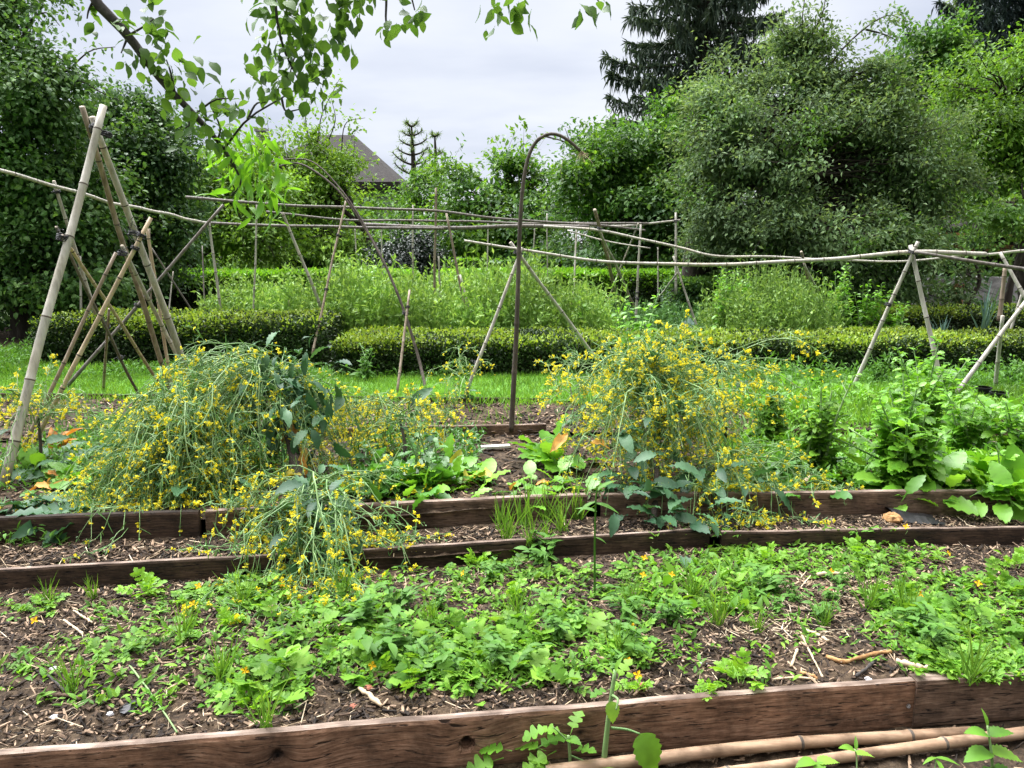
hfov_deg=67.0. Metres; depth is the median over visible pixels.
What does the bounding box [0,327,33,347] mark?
soil
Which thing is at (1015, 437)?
chard plant
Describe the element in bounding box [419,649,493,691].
lobed weed
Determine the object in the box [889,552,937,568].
lobed weed
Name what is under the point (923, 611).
oval weed
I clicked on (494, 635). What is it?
oval weed
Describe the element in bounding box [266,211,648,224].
bamboo rail
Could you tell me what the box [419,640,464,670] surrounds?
oval weed
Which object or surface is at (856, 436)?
grass
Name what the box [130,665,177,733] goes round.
stick
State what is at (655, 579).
lobed weed
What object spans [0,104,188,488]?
bamboo tripod
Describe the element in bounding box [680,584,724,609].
broadleaf weed
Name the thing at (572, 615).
oval weed
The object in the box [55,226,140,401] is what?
bamboo cane
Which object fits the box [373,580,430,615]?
oval weed
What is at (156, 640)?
lobed weed
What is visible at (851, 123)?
plum tree
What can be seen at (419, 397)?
flowering kale
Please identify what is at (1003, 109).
garden tree
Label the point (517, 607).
grass tuft
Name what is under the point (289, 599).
lobed weed
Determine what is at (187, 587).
lobed weed
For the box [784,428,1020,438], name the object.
bed timber
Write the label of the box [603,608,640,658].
grass tuft
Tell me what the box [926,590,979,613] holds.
lobed weed
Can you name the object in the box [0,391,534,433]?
grass
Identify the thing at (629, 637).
lobed weed
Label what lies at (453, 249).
bamboo cane
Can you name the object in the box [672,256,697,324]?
bamboo cane
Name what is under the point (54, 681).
stick
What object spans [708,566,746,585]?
broadleaf weed
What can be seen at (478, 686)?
lobed weed
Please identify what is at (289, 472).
withered plant
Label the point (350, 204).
bent hoop
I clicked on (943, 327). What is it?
leek plant
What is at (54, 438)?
flowering kale
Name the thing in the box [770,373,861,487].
chard plant
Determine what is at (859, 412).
grass
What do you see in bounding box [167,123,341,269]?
orchard tree
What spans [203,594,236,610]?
lobed weed
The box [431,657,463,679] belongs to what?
lobed weed
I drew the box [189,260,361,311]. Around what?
pea thicket
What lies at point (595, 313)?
pea thicket
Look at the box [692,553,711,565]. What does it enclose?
broadleaf weed
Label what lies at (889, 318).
orach plant
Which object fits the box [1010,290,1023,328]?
bamboo cane
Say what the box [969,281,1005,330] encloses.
leek plant
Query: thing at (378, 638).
lobed weed
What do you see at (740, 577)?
broadleaf weed
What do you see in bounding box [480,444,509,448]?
white plank
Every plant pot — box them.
[973,385,992,395]
[989,390,1008,401]
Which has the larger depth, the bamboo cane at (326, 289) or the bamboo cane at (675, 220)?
the bamboo cane at (675, 220)
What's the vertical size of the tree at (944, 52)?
8.895 m
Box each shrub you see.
[0,300,55,327]
[152,224,342,269]
[238,179,462,260]
[332,222,465,285]
[448,176,732,272]
[586,177,902,277]
[718,139,1023,305]
[898,114,1013,276]
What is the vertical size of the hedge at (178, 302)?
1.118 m
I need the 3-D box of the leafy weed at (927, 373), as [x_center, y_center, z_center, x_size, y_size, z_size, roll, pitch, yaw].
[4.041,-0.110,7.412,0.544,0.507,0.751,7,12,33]
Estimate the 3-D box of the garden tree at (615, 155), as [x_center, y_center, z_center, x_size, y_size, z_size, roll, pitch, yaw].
[3.146,-4.216,17.526,5.541,5.824,4.272,0,10,0]
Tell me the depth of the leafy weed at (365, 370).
8.36 m
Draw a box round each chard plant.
[728,372,799,447]
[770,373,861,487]
[823,373,1012,523]
[892,336,979,437]
[935,387,1007,453]
[962,386,1023,452]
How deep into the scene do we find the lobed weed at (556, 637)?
2.90 m
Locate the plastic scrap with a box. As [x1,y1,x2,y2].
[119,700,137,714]
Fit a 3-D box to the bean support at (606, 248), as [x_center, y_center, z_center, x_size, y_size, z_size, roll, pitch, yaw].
[1.762,-1.751,12.556,0.210,1.950,4.364,3,10,17]
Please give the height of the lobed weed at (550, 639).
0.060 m
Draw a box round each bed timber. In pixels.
[0,510,201,542]
[0,555,243,590]
[0,677,915,767]
[205,493,586,535]
[246,528,709,575]
[308,423,545,438]
[600,489,1022,517]
[719,526,1023,549]
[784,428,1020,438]
[798,441,1021,451]
[907,667,1023,726]
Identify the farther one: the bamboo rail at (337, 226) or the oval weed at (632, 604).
the bamboo rail at (337, 226)
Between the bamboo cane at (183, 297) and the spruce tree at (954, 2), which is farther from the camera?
the spruce tree at (954, 2)
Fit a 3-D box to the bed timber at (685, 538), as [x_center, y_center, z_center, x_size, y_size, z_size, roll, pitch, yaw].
[-0.114,0.820,3.754,2.254,0.124,0.032,-2,10,-9]
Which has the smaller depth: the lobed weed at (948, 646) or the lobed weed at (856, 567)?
the lobed weed at (948, 646)
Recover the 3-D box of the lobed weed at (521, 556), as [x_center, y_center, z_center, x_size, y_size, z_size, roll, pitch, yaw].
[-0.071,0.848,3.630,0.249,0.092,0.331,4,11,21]
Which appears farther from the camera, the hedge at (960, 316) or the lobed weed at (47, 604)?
the hedge at (960, 316)
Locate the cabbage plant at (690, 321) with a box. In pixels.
[682,317,694,327]
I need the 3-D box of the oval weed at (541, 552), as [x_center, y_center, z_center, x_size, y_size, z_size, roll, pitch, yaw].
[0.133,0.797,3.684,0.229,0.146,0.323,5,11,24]
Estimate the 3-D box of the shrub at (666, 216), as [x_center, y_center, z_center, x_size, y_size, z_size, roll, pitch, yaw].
[5.175,-2.812,16.908,7.186,3.497,4.816,0,10,0]
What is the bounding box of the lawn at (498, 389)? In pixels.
[0,363,1023,402]
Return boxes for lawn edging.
[0,393,552,402]
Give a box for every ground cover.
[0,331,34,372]
[0,402,328,491]
[0,503,86,547]
[0,522,1023,714]
[8,357,480,377]
[333,415,487,474]
[714,422,1008,488]
[725,351,1023,389]
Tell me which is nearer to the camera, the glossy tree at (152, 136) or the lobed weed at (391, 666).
the lobed weed at (391, 666)
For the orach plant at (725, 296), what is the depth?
10.63 m
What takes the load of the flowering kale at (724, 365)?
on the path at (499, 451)
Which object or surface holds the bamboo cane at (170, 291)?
on the soil at (3, 337)
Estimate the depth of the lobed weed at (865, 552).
3.76 m
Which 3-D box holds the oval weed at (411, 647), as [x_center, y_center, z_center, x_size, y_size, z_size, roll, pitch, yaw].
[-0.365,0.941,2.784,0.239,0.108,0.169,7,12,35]
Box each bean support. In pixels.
[464,241,610,396]
[593,209,634,315]
[607,223,677,308]
[800,251,827,310]
[853,241,942,387]
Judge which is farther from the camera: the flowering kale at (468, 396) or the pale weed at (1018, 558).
the flowering kale at (468, 396)
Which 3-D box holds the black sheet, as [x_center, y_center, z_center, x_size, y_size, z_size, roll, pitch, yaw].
[2.145,0.698,4.123,0.280,0.052,0.157,2,10,12]
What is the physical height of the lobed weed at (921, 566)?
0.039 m
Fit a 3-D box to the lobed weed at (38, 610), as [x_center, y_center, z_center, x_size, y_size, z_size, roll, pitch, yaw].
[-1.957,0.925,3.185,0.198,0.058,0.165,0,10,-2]
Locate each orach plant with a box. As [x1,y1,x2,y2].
[215,287,238,308]
[570,300,589,328]
[610,287,660,368]
[710,266,739,328]
[735,273,752,319]
[817,261,853,329]
[843,279,881,327]
[864,282,896,327]
[890,301,910,327]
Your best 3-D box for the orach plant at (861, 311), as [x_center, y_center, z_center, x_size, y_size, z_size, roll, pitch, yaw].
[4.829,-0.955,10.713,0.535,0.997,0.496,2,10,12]
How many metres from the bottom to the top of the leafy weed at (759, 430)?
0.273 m
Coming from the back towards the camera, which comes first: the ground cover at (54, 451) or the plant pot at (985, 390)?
the plant pot at (985, 390)
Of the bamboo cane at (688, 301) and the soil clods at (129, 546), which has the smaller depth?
the soil clods at (129, 546)
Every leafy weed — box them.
[340,343,375,379]
[712,418,791,449]
[732,389,792,410]
[751,398,814,426]
[765,365,819,386]
[817,376,868,396]
[857,347,894,380]
[864,384,906,405]
[904,345,962,389]
[979,390,1023,426]
[1000,357,1023,382]
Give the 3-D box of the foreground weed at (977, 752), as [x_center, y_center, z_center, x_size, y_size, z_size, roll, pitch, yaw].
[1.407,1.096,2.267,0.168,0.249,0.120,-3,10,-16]
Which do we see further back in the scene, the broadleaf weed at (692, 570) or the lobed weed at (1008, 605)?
the broadleaf weed at (692, 570)
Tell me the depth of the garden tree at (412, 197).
29.02 m
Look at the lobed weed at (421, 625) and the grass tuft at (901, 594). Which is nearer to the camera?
the lobed weed at (421, 625)
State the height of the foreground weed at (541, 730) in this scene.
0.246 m
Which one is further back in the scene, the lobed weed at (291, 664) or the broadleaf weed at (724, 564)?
the broadleaf weed at (724, 564)
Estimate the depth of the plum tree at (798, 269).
13.91 m
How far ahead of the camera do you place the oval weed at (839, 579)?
3.43 m
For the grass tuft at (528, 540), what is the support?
on the path at (434, 530)
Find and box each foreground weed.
[467,732,566,767]
[515,711,595,767]
[590,655,661,767]
[795,755,838,767]
[839,735,872,767]
[923,756,958,767]
[963,708,1021,767]
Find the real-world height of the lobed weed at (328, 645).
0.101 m
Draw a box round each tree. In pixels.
[0,0,171,338]
[43,71,230,309]
[75,0,610,234]
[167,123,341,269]
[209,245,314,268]
[227,69,393,269]
[349,159,598,258]
[374,143,453,242]
[388,115,571,258]
[529,69,735,275]
[575,0,819,168]
[646,0,1014,314]
[694,125,958,275]
[872,3,1014,168]
[884,0,1023,156]
[907,14,1023,303]
[928,250,993,305]
[940,0,1002,44]
[953,183,1023,304]
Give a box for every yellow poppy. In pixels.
[240,666,261,679]
[368,661,376,671]
[633,670,641,681]
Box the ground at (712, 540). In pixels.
[0,272,1023,721]
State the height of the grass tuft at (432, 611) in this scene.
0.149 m
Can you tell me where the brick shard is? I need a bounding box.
[364,684,373,690]
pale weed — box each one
[113,567,167,597]
[217,606,245,625]
[233,685,270,714]
[456,548,490,568]
[497,578,527,595]
[614,672,654,691]
[692,678,718,700]
[709,647,769,689]
[753,541,787,564]
[843,534,874,557]
[993,546,1023,571]
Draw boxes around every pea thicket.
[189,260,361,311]
[285,230,572,337]
[520,265,632,330]
[600,293,713,330]
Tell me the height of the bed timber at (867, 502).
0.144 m
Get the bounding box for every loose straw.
[0,514,1019,567]
[0,539,1023,749]
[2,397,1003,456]
[36,594,359,671]
[679,569,961,640]
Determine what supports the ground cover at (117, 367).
on the ground at (712, 540)
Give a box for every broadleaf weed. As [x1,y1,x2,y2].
[633,581,686,611]
[645,560,685,586]
[648,562,700,592]
[666,560,703,578]
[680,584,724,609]
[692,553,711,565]
[693,575,755,611]
[693,583,710,599]
[707,558,730,573]
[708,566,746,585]
[709,546,763,570]
[712,555,739,568]
[717,560,781,587]
[718,564,744,576]
[723,557,750,573]
[723,586,759,615]
[723,593,783,621]
[725,585,755,600]
[727,567,775,599]
[730,597,766,612]
[737,571,781,597]
[751,580,791,593]
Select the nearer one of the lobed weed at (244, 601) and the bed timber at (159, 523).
the lobed weed at (244, 601)
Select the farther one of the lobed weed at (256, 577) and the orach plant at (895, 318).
the orach plant at (895, 318)
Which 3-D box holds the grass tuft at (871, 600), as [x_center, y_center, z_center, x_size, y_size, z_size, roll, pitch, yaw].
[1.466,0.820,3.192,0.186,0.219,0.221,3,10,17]
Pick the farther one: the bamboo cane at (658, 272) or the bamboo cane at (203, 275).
the bamboo cane at (658, 272)
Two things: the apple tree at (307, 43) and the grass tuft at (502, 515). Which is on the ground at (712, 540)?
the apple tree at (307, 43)
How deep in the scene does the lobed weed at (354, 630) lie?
2.87 m
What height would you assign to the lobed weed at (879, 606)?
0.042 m
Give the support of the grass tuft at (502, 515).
on the path at (434, 530)
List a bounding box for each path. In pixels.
[0,435,995,460]
[0,513,1018,567]
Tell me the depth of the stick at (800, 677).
2.62 m
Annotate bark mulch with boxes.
[0,397,1016,459]
[0,453,976,513]
[0,542,1023,747]
[549,724,1023,767]
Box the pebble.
[106,711,113,716]
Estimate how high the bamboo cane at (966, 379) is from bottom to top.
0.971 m
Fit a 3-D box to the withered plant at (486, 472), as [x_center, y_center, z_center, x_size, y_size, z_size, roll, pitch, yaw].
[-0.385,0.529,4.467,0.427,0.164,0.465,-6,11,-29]
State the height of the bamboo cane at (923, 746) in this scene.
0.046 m
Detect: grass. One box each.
[0,343,205,374]
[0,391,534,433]
[6,386,1022,406]
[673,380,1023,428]
[694,421,1023,451]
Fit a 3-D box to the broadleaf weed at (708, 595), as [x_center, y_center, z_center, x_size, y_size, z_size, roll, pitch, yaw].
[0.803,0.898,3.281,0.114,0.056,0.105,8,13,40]
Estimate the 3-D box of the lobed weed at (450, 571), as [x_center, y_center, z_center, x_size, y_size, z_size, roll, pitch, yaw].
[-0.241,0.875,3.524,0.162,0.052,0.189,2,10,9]
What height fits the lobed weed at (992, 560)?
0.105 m
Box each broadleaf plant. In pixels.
[0,493,101,546]
[29,441,89,472]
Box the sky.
[0,0,1014,242]
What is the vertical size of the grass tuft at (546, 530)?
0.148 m
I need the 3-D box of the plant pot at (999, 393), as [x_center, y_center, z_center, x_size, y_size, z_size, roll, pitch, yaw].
[4.428,0.139,7.042,0.152,0.135,0.156,0,10,0]
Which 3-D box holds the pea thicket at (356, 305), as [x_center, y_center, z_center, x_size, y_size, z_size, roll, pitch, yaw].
[-1.083,-1.362,11.289,3.896,1.779,3.232,0,10,0]
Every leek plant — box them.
[930,314,950,330]
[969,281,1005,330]
[979,286,1000,325]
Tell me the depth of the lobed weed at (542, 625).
3.03 m
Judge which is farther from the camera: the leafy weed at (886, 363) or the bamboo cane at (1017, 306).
the bamboo cane at (1017, 306)
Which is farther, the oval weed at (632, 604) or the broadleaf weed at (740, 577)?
the broadleaf weed at (740, 577)
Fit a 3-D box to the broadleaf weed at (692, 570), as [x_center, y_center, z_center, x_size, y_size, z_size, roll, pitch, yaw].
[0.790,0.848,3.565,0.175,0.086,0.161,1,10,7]
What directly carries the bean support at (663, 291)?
on the soil at (3, 337)
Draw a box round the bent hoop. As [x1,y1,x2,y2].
[271,158,426,387]
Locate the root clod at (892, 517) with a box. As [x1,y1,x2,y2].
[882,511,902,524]
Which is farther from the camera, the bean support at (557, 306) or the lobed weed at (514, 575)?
the bean support at (557, 306)
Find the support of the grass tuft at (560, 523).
on the path at (434, 530)
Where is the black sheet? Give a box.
[885,507,946,524]
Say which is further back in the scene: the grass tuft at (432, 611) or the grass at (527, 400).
the grass at (527, 400)
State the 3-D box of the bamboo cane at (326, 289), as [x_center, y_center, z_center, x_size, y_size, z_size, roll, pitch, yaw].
[-2.201,-1.334,9.358,0.073,1.854,0.966,3,10,17]
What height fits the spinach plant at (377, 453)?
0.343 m
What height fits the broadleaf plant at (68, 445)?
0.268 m
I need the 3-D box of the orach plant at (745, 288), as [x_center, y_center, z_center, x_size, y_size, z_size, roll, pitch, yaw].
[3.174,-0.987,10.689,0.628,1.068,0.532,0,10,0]
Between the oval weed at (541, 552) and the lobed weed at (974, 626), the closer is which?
the lobed weed at (974, 626)
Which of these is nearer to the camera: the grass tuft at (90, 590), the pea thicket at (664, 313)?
the grass tuft at (90, 590)
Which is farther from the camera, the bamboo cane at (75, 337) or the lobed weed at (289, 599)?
the bamboo cane at (75, 337)
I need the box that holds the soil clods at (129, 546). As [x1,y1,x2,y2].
[0,515,1023,567]
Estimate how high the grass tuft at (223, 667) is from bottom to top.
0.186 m
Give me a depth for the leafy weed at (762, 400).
6.91 m
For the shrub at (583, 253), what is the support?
on the ground at (712, 540)
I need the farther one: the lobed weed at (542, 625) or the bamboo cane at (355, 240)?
the bamboo cane at (355, 240)
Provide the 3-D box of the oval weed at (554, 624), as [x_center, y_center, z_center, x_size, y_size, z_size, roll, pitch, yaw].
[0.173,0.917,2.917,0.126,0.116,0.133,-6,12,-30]
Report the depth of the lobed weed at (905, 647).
2.79 m
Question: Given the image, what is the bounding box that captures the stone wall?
[921,275,1017,305]
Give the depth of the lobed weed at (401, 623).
2.97 m
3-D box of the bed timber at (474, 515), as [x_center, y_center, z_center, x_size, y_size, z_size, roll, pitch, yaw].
[-0.571,0.680,4.034,1.957,0.144,0.046,-1,10,-8]
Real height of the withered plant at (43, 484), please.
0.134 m
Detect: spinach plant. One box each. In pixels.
[1,444,157,496]
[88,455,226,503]
[331,424,510,519]
[334,441,497,517]
[492,455,604,510]
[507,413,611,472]
[706,449,851,498]
[922,442,1023,521]
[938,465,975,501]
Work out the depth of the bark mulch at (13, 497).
4.55 m
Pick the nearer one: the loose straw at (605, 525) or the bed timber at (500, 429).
the loose straw at (605, 525)
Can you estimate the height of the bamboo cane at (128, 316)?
1.866 m
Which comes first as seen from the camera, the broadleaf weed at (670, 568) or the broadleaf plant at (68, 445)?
the broadleaf weed at (670, 568)
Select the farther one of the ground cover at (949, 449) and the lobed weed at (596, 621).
the ground cover at (949, 449)
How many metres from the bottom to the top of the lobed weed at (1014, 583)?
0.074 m
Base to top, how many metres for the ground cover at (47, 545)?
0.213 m
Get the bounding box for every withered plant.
[22,427,81,454]
[30,470,76,490]
[272,463,317,484]
[422,449,495,485]
[509,479,548,489]
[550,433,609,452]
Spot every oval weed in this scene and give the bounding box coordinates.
[338,589,382,627]
[350,605,412,662]
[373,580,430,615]
[374,629,442,657]
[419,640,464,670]
[431,587,447,608]
[475,635,552,673]
[479,560,499,578]
[482,625,503,648]
[490,556,513,572]
[515,529,562,565]
[530,585,575,606]
[541,609,573,640]
[548,603,591,624]
[601,584,651,618]
[605,622,653,657]
[608,649,626,669]
[611,608,659,647]
[637,607,669,626]
[656,596,693,624]
[742,562,800,595]
[768,596,784,612]
[780,582,807,602]
[802,588,840,621]
[812,584,846,599]
[825,565,850,584]
[879,590,893,602]
[894,600,935,637]
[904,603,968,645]
[904,615,948,644]
[941,581,973,604]
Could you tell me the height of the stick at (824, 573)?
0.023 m
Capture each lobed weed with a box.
[0,597,13,606]
[1,593,43,615]
[7,595,62,621]
[15,593,70,611]
[34,593,64,608]
[80,632,130,662]
[84,626,174,665]
[135,617,201,657]
[155,581,197,606]
[171,586,218,611]
[201,580,240,601]
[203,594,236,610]
[209,636,339,714]
[224,564,273,589]
[226,571,283,588]
[226,586,287,611]
[229,581,289,610]
[244,628,290,651]
[249,643,335,703]
[251,661,312,715]
[261,596,353,644]
[283,591,343,620]
[285,586,321,610]
[294,619,384,670]
[303,644,344,668]
[317,628,377,660]
[335,583,389,610]
[336,620,436,680]
[346,591,414,633]
[347,588,390,613]
[350,629,419,689]
[354,602,413,634]
[354,636,417,662]
[354,649,433,695]
[361,639,421,674]
[368,621,408,636]
[374,645,432,677]
[382,610,435,647]
[404,629,459,659]
[408,612,475,637]
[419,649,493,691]
[420,648,473,690]
[423,634,469,670]
[429,609,471,643]
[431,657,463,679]
[434,607,487,636]
[442,624,529,679]
[445,562,475,583]
[451,667,510,705]
[453,617,498,658]
[453,639,522,670]
[454,640,513,679]
[462,628,549,667]
[464,657,510,681]
[466,618,523,669]
[469,591,510,607]
[473,637,520,661]
[474,552,527,581]
[482,592,585,657]
[483,644,530,687]
[484,610,541,639]
[486,558,543,583]
[490,605,569,649]
[509,550,552,569]
[510,599,607,637]
[517,636,561,663]
[522,564,552,580]
[524,663,603,696]
[526,630,574,650]
[529,562,556,578]
[529,656,558,680]
[532,612,553,632]
[537,612,569,627]
[545,656,577,669]
[553,558,601,577]
[570,564,603,579]
[585,613,656,656]
[585,625,654,658]
[593,647,647,674]
[594,583,625,597]
[596,581,638,609]
[605,560,661,590]
[607,638,671,669]
[613,635,675,668]
[741,559,790,573]
[779,548,804,563]
[801,561,842,571]
[805,561,847,583]
[827,547,889,564]
[849,562,926,610]
[850,563,903,583]
[858,550,888,564]
[868,601,898,618]
[869,608,916,636]
[871,593,899,610]
[880,578,954,614]
[881,564,939,588]
[888,552,912,559]
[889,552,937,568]
[889,582,933,592]
[892,597,959,628]
[896,658,927,674]
[897,639,963,657]
[900,559,923,571]
[902,571,950,593]
[904,621,983,657]
[905,645,955,675]
[912,634,959,682]
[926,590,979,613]
[930,591,962,607]
[934,649,1000,667]
[937,614,998,646]
[938,613,983,636]
[942,639,956,653]
[944,606,1023,641]
[947,604,1003,624]
[959,615,992,637]
[960,635,1020,662]
[962,556,1022,593]
[973,650,1009,667]
[981,642,1023,665]
[985,648,1019,681]
[986,570,1023,591]
[991,601,1021,616]
[993,580,1023,592]
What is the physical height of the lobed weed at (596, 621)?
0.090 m
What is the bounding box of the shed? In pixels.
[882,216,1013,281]
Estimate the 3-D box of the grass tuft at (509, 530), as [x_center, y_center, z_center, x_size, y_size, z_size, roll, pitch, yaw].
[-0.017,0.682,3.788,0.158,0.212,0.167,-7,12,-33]
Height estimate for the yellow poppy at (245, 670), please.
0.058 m
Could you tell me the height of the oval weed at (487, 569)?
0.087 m
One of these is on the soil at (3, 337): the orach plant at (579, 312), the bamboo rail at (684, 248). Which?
the orach plant at (579, 312)
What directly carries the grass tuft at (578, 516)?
on the path at (434, 530)
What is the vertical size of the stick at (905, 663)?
0.026 m
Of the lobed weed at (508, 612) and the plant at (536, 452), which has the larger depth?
the plant at (536, 452)
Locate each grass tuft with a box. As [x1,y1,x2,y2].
[33,570,60,604]
[39,645,90,692]
[73,573,97,598]
[163,585,206,645]
[199,631,245,680]
[212,564,258,605]
[237,670,293,727]
[328,555,364,597]
[414,589,439,620]
[492,486,521,529]
[492,503,530,538]
[497,570,532,618]
[512,473,552,526]
[517,506,555,547]
[525,472,566,521]
[532,488,575,533]
[534,512,557,537]
[543,473,594,519]
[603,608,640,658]
[619,571,655,613]
[672,552,716,597]
[693,574,746,626]
[743,602,773,633]
[809,592,842,626]
[845,560,894,610]
[878,564,921,614]
[940,613,1015,685]
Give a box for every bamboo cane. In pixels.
[15,252,117,467]
[20,217,152,464]
[51,180,96,314]
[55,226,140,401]
[61,231,165,391]
[67,204,223,387]
[79,256,81,309]
[102,308,110,390]
[120,244,177,358]
[146,229,172,384]
[148,229,151,309]
[152,248,192,311]
[168,271,173,309]
[202,246,204,309]
[208,223,221,310]
[253,205,257,309]
[281,212,321,307]
[311,201,345,353]
[354,229,356,252]
[381,230,382,283]
[396,290,411,392]
[411,205,414,277]
[433,188,436,305]
[438,256,441,297]
[445,213,465,310]
[458,274,468,306]
[486,224,488,274]
[532,228,534,264]
[545,726,969,767]
[546,213,547,273]
[573,222,577,297]
[635,224,641,320]
[657,247,658,299]
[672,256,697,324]
[674,212,677,293]
[718,726,1023,767]
[955,301,1023,395]
[993,315,1004,385]
[997,268,1006,320]
[999,252,1023,298]
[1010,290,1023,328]
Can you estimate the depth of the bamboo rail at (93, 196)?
6.58 m
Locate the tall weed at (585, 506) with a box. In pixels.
[576,480,617,595]
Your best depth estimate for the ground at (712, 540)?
4.52 m
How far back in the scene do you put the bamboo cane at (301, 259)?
10.35 m
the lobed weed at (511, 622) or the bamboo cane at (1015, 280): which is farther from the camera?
the bamboo cane at (1015, 280)
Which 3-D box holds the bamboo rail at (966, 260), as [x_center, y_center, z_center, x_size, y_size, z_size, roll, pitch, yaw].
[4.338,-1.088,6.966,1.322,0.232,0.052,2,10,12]
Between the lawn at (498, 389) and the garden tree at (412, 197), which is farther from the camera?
the garden tree at (412, 197)
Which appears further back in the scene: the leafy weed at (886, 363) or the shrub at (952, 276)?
the shrub at (952, 276)
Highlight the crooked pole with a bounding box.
[509,132,591,431]
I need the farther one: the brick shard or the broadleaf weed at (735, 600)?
the broadleaf weed at (735, 600)
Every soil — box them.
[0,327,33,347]
[457,720,1023,767]
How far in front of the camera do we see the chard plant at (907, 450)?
4.32 m
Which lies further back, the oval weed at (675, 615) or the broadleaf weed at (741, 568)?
the broadleaf weed at (741, 568)
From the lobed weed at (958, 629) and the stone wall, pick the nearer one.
the lobed weed at (958, 629)
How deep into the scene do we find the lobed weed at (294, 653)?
2.65 m
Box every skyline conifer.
[389,117,444,185]
[426,130,445,203]
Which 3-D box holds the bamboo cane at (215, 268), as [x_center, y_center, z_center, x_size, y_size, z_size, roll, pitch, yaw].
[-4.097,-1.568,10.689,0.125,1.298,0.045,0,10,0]
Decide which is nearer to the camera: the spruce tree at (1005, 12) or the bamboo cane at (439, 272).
the bamboo cane at (439, 272)
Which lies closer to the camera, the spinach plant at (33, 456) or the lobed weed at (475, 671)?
the lobed weed at (475, 671)
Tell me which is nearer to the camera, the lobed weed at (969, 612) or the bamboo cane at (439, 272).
the lobed weed at (969, 612)
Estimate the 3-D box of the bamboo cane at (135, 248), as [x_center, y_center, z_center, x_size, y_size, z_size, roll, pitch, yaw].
[-2.751,-0.260,4.983,0.914,1.614,0.075,-4,11,-20]
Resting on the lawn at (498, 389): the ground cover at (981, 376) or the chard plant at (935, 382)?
the ground cover at (981, 376)
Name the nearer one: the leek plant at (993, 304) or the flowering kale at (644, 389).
the flowering kale at (644, 389)
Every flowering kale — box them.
[0,322,367,564]
[0,351,127,489]
[54,354,288,535]
[165,452,453,624]
[309,379,474,473]
[411,342,495,411]
[533,349,598,452]
[539,309,808,567]
[603,326,845,453]
[652,431,864,536]
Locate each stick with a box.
[39,673,64,691]
[48,693,82,700]
[63,619,83,634]
[73,610,92,622]
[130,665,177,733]
[357,687,382,706]
[772,676,817,679]
[790,648,798,667]
[800,627,829,641]
[800,632,823,677]
[800,671,817,678]
[816,571,846,575]
[826,649,891,663]
[855,659,877,676]
[895,658,933,670]
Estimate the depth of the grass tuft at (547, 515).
4.09 m
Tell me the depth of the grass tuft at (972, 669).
2.60 m
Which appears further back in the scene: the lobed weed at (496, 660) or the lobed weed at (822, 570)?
the lobed weed at (822, 570)
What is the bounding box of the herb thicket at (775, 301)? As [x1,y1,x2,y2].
[681,252,855,330]
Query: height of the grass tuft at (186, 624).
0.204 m
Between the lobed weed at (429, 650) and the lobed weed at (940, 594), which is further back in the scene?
the lobed weed at (940, 594)
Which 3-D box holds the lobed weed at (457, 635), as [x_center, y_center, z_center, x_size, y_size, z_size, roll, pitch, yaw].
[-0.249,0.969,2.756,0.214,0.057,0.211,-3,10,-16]
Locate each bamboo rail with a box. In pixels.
[0,169,205,223]
[185,196,645,230]
[192,221,443,229]
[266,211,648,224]
[365,223,588,229]
[464,239,986,266]
[479,219,680,229]
[543,225,964,262]
[567,230,649,248]
[914,250,1023,270]
[918,249,1023,255]
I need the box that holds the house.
[254,128,420,267]
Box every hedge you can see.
[27,306,347,367]
[56,266,419,311]
[277,255,619,268]
[327,324,1023,376]
[436,265,681,316]
[659,273,881,327]
[860,302,1023,330]

